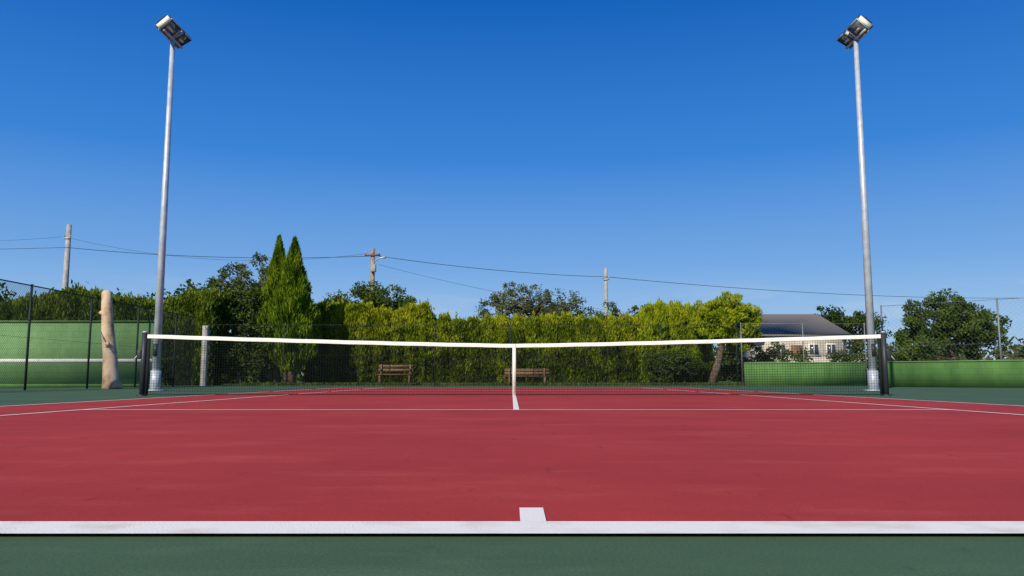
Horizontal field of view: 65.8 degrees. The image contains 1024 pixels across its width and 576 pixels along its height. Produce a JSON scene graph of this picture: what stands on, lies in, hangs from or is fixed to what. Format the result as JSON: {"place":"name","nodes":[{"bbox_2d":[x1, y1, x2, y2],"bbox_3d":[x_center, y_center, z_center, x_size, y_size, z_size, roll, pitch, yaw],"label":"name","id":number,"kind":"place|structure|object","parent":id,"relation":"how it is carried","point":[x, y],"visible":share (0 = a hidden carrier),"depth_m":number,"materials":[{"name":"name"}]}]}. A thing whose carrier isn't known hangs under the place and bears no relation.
{"place":"outdoors","nodes":[
{"label":"outdoors","id":0,"kind":"place"},
{"bbox_2d":[207,379,743,385],"bbox_3d":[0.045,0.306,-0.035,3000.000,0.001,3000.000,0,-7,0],"label":"ground","id":1,"kind":"structure","parent":0,"point":[454,385],"depth_m":34.47,"materials":[{"name":"green plant"}]},
{"bbox_2d":[62,224,71,288],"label":"utility pole","id":2,"kind":"object","parent":1,"relation":"on","point":[65,282],"visible":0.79,"depth_m":50.42,"materials":[{"name":"concrete"}]},
{"bbox_2d":[6,236,948,312],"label":"overhead cables","id":3,"kind":"object","parent":2,"relation":"attached to","point":[413,273],"visible":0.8,"depth_m":51.22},
{"bbox_2d":[0,323,153,383],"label":"wall slab","id":4,"kind":"structure","parent":1,"relation":"on","point":[148,328],"depth_m":26.92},
{"bbox_2d":[0,359,151,362],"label":"net line","id":5,"kind":"object","parent":4,"relation":"attached to","point":[43,360],"depth_m":26.88,"materials":[{"name":"white fabric"}]},
{"bbox_2d":[0,320,153,322],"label":"coping","id":6,"kind":"object","parent":4,"relation":"on","point":[95,321],"visible":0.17,"depth_m":27.01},
{"bbox_2d":[0,282,230,385],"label":"conifer hedge","id":7,"kind":"object","parent":1,"relation":"on","point":[200,304],"visible":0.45,"depth_m":34.06,"materials":[{"name":"green plant"}]},
{"bbox_2d":[0,279,256,383],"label":"tree row","id":8,"kind":"object","parent":1,"relation":"on","point":[224,378],"depth_m":46.51,"materials":[{"name":"green plant"}]},
{"bbox_2d":[180,276,279,380],"bbox_3d":[-12.989,1.935,35.985,6.423,5.012,3.226,0,-7,0],"label":"broadleaf tree","id":9,"kind":"object","parent":1,"relation":"on","point":[241,315],"visible":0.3,"depth_m":35.69,"materials":[{"name":"green plant"}]},
{"bbox_2d":[209,321,273,382],"bbox_3d":[-12.656,2.904,35.199,4.676,2.921,2.042,0,-7,0],"label":"shrub","id":10,"kind":"object","parent":1,"relation":"on","point":[237,331],"visible":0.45,"depth_m":35.09,"materials":[{"name":"green plant"}]},
{"bbox_2d":[209,251,313,382],"bbox_3d":[-12.645,1.468,40.078,5.439,6.788,4.223,0,-7,0],"label":"broadleaf tree","id":11,"kind":"object","parent":1,"relation":"on","point":[241,269],"visible":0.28,"depth_m":39.68,"materials":[{"name":"green plant"}]},
{"bbox_2d":[251,233,285,383],"bbox_3d":[-10.879,0.929,36.295,2.233,7.035,2.261,0,-7,0],"label":"cypress tree","id":12,"kind":"object","parent":1,"relation":"on","point":[273,276],"visible":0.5,"depth_m":35.95,"materials":[{"name":"green plant"}]},
{"bbox_2d":[264,235,321,382],"bbox_3d":[-10.049,0.961,36.014,2.750,6.908,2.762,0,-7,0],"label":"cypress tree","id":13,"kind":"object","parent":1,"relation":"on","point":[299,310],"visible":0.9,"depth_m":35.47,"materials":[{"name":"green plant"}]},
{"bbox_2d":[302,296,436,383],"bbox_3d":[-6.999,2.574,38.834,6.584,4.569,2.209,0,-7,0],"label":"conifer hedge","id":14,"kind":"object","parent":1,"relation":"on","point":[337,316],"visible":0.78,"depth_m":38.26,"materials":[{"name":"green plant"}]},
{"bbox_2d":[322,279,417,310],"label":"broadleaf tree","id":15,"kind":"object","parent":1,"relation":"on","point":[376,296],"visible":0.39,"depth_m":47.49,"materials":[{"name":"green plant"}]},
{"bbox_2d":[364,248,385,289],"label":"utility pole","id":16,"kind":"object","parent":1,"relation":"on","point":[372,266],"visible":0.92,"depth_m":50.35,"materials":[{"name":"brown wood"}]},
{"bbox_2d":[378,364,412,383],"bbox_3d":[-5.023,3.729,34.020,1.500,0.900,0.513,0,-7,0],"label":"park bench","id":17,"kind":"object","parent":1,"relation":"on","point":[381,366],"visible":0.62,"depth_m":34.26,"materials":[{"name":"brown wood"}]},
{"bbox_2d":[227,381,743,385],"bbox_3d":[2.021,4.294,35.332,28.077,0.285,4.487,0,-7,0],"label":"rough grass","id":18,"kind":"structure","parent":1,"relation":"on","point":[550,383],"depth_m":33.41,"materials":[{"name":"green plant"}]},
{"bbox_2d":[504,368,549,385],"bbox_3d":[0.647,3.815,34.045,1.950,0.745,0.535,0,-7,0],"label":"wooden bench","id":19,"kind":"object","parent":1,"relation":"on","point":[537,372],"visible":0.69,"depth_m":34.28,"materials":[{"name":"brown wood"}]},
{"bbox_2d":[415,308,648,383],"bbox_3d":[1.084,2.864,38.927,11.888,4.005,2.141,0,-7,0],"label":"conifer hedge","id":20,"kind":"object","parent":1,"relation":"on","point":[564,324],"visible":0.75,"depth_m":38.41,"materials":[{"name":"green plant"}]},
{"bbox_2d":[476,281,597,318],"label":"broadleaf tree","id":21,"kind":"object","parent":1,"relation":"on","point":[528,306],"visible":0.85,"depth_m":47.83,"materials":[{"name":"green plant"}]},
{"bbox_2d":[603,268,608,314],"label":"utility pole","id":22,"kind":"object","parent":1,"relation":"on","point":[605,279],"visible":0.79,"depth_m":60.28,"materials":[{"name":"concrete"}]},
{"bbox_2d":[592,299,646,319],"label":"broadleaf tree","id":23,"kind":"object","parent":1,"relation":"on","point":[615,311],"visible":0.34,"depth_m":45.62,"materials":[{"name":"green plant"}]},
{"bbox_2d":[222,333,1023,380],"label":"distant tree line","id":24,"kind":"object","parent":1,"relation":"on","point":[1020,350],"visible":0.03,"depth_m":91.39,"materials":[{"name":"green plant"}]},
{"bbox_2d":[634,298,716,382],"bbox_3d":[7.893,2.564,38.243,3.960,4.442,2.330,0,-7,0],"label":"conifer hedge","id":25,"kind":"object","parent":1,"relation":"on","point":[670,316],"visible":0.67,"depth_m":37.65,"materials":[{"name":"green plant"}]},
{"bbox_2d":[642,350,710,382],"bbox_3d":[7.677,3.656,36.824,3.238,1.712,1.672,0,-7,0],"label":"shrub","id":26,"kind":"object","parent":1,"relation":"on","point":[669,359],"visible":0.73,"depth_m":36.63,"materials":[{"name":"green plant"}]},
{"bbox_2d":[687,291,763,383],"bbox_3d":[9.672,2.242,35.956,3.535,4.453,2.767,0,-7,0],"label":"tree","id":27,"kind":"object","parent":1,"relation":"on","point":[722,312],"visible":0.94,"depth_m":35.54,"materials":[{"name":"green plant"}]},
{"bbox_2d":[719,341,811,381],"bbox_3d":[12.193,3.543,38.283,4.632,2.328,2.039,0,-7,0],"label":"shrub","id":28,"kind":"object","parent":1,"relation":"on","point":[768,358],"visible":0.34,"depth_m":38.19,"materials":[{"name":"green plant"}]},
{"bbox_2d":[742,336,842,378],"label":"walls","id":29,"kind":"structure","parent":1,"relation":"on","point":[840,345],"depth_m":54.94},
{"bbox_2d":[791,345,802,356],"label":"door","id":30,"kind":"structure","parent":29,"relation":"attached to","point":[794,348],"depth_m":54.85,"materials":[{"name":"brown wood"}]},
{"bbox_2d":[758,314,848,335],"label":"roof","id":31,"kind":"structure","parent":29,"relation":"on","point":[793,330],"depth_m":55.96,"materials":[{"name":"grey tile"}]},
{"bbox_2d":[810,344,817,353],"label":"window","id":32,"kind":"structure","parent":29,"relation":"in","point":[812,346],"depth_m":54.84,"materials":[{"name":"glass"}]},
{"bbox_2d":[827,344,835,353],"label":"window","id":33,"kind":"structure","parent":29,"relation":"in","point":[829,346],"depth_m":54.84,"materials":[{"name":"glass"}]},
{"bbox_2d":[740,323,867,385],"bbox_3d":[12.316,2.771,33.206,5.426,2.640,0.050,0,-7,0],"label":"chain link fence","id":34,"kind":"object","parent":1,"relation":"on","point":[865,354],"visible":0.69,"depth_m":33.24,"materials":[{"name":"grey metal"}]},
{"bbox_2d":[814,305,892,352],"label":"broadleaf tree","id":35,"kind":"object","parent":1,"relation":"on","point":[837,316],"visible":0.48,"depth_m":69.11,"materials":[{"name":"green plant"}]},
{"bbox_2d":[824,332,1023,381],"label":"shrub","id":36,"kind":"object","parent":1,"relation":"on","point":[917,351],"visible":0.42,"depth_m":37.71,"materials":[{"name":"green plant"}]},
{"bbox_2d":[891,288,1011,360],"bbox_3d":[22.074,2.435,39.957,5.783,4.843,4.133,0,-7,0],"label":"broadleaf tree","id":37,"kind":"object","parent":1,"relation":"on","point":[948,323],"visible":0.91,"depth_m":39.33,"materials":[{"name":"green plant"}]},
{"bbox_2d":[0,386,1023,575],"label":"court surround","id":38,"kind":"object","parent":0,"point":[511,554],"depth_m":1.39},
{"bbox_2d":[0,384,149,386],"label":"plinth","id":39,"kind":"structure","parent":38,"relation":"on","point":[46,385],"depth_m":26.73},
{"bbox_2d":[0,279,196,389],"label":"chain link fence","id":40,"kind":"object","parent":38,"relation":"on","point":[90,326],"visible":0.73,"depth_m":22.80,"materials":[{"name":"black metal"}]},
{"bbox_2d":[99,290,123,388],"bbox_3d":[-11.590,1.521,22.973,0.759,2.918,0.614,0,-7,0],"label":"dead tree trunk","id":41,"kind":"object","parent":38,"relation":"on","point":[110,376],"visible":0.94,"depth_m":22.83,"materials":[{"name":"brown wood"}]},
{"bbox_2d":[148,15,191,390],"bbox_3d":[-8.682,-2.155,19.861,0.503,9.401,1.212,0,-7,0],"label":"floodlight mast","id":42,"kind":"object","parent":38,"relation":"on","point":[173,32],"visible":0.93,"depth_m":19.80,"materials":[{"name":"galvanised steel"},{"name":"glass"},{"name":"dark metal"}]},
{"bbox_2d":[200,326,208,385],"bbox_3d":[-12.372,2.741,31.888,0.220,2.450,0.220,0,-7,0],"label":"concrete post","id":43,"kind":"object","parent":38,"relation":"on","point":[205,330],"visible":0.61,"depth_m":31.79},
{"bbox_2d":[207,324,744,385],"bbox_3d":[-1.480,2.740,32.498,22.019,2.540,0.036,0,-7,0],"label":"chain link fence","id":44,"kind":"object","parent":38,"relation":"on","point":[660,331],"visible":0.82,"depth_m":32.49,"materials":[{"name":"black metal"}]},
{"bbox_2d":[0,388,1023,520],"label":"tennis court","id":45,"kind":"object","parent":38,"relation":"on","point":[499,458],"visible":1,"depth_m":2.96,"materials":[{"name":"red plastic"}]},
{"bbox_2d":[0,388,1023,532],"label":"court lines","id":46,"kind":"object","parent":45,"relation":"on","point":[532,520],"visible":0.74,"depth_m":1.58,"materials":[{"name":"white paint"}]},
{"bbox_2d":[133,331,894,395],"bbox_3d":[0.038,1.312,13.740,13.215,1.125,0.180,0,-7,0],"label":"tennis net","id":47,"kind":"object","parent":38,"relation":"on","point":[144,354],"visible":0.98,"depth_m":13.74,"materials":[{"name":"fabric"}]},
{"bbox_2d":[744,363,865,385],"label":"wall","id":48,"kind":"structure","parent":38,"relation":"on","point":[793,374],"depth_m":32.72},
{"bbox_2d":[744,362,863,362],"bbox_3d":[12.128,3.094,32.867,5.020,0.040,0.220,0,-7,0],"label":"coping","id":49,"kind":"object","parent":48,"relation":"on","point":[803,362],"visible":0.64,"depth_m":32.76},
{"bbox_2d":[836,15,879,390],"bbox_3d":[8.802,-2.154,19.870,0.503,9.401,1.212,0,-7,0],"label":"floodlight mast","id":50,"kind":"object","parent":38,"relation":"on","point":[855,31],"visible":0.91,"depth_m":19.80,"materials":[{"name":"galvanised steel"},{"name":"glass"}]},
{"bbox_2d":[880,298,1023,360],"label":"chain link fence","id":51,"kind":"object","parent":38,"relation":"on","point":[998,321],"visible":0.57,"depth_m":26.58,"materials":[{"name":"grey metal"}]},
{"bbox_2d":[888,361,1023,387],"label":"wall","id":52,"kind":"structure","parent":38,"relation":"on","point":[993,374],"depth_m":26.41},
{"bbox_2d":[887,360,1023,362],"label":"coping","id":53,"kind":"object","parent":52,"relation":"on","point":[953,361],"depth_m":26.41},
{"bbox_2d":[0,0,1023,378],"label":"sky","id":54,"kind":"structure","parent":0,"point":[712,143],"materials":[{"name":"blue"}]},
{"bbox_2d":[772,357,867,378],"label":"terrace wall","id":55,"kind":"structure","parent":0,"point":[822,359],"depth_m":52.21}
]}

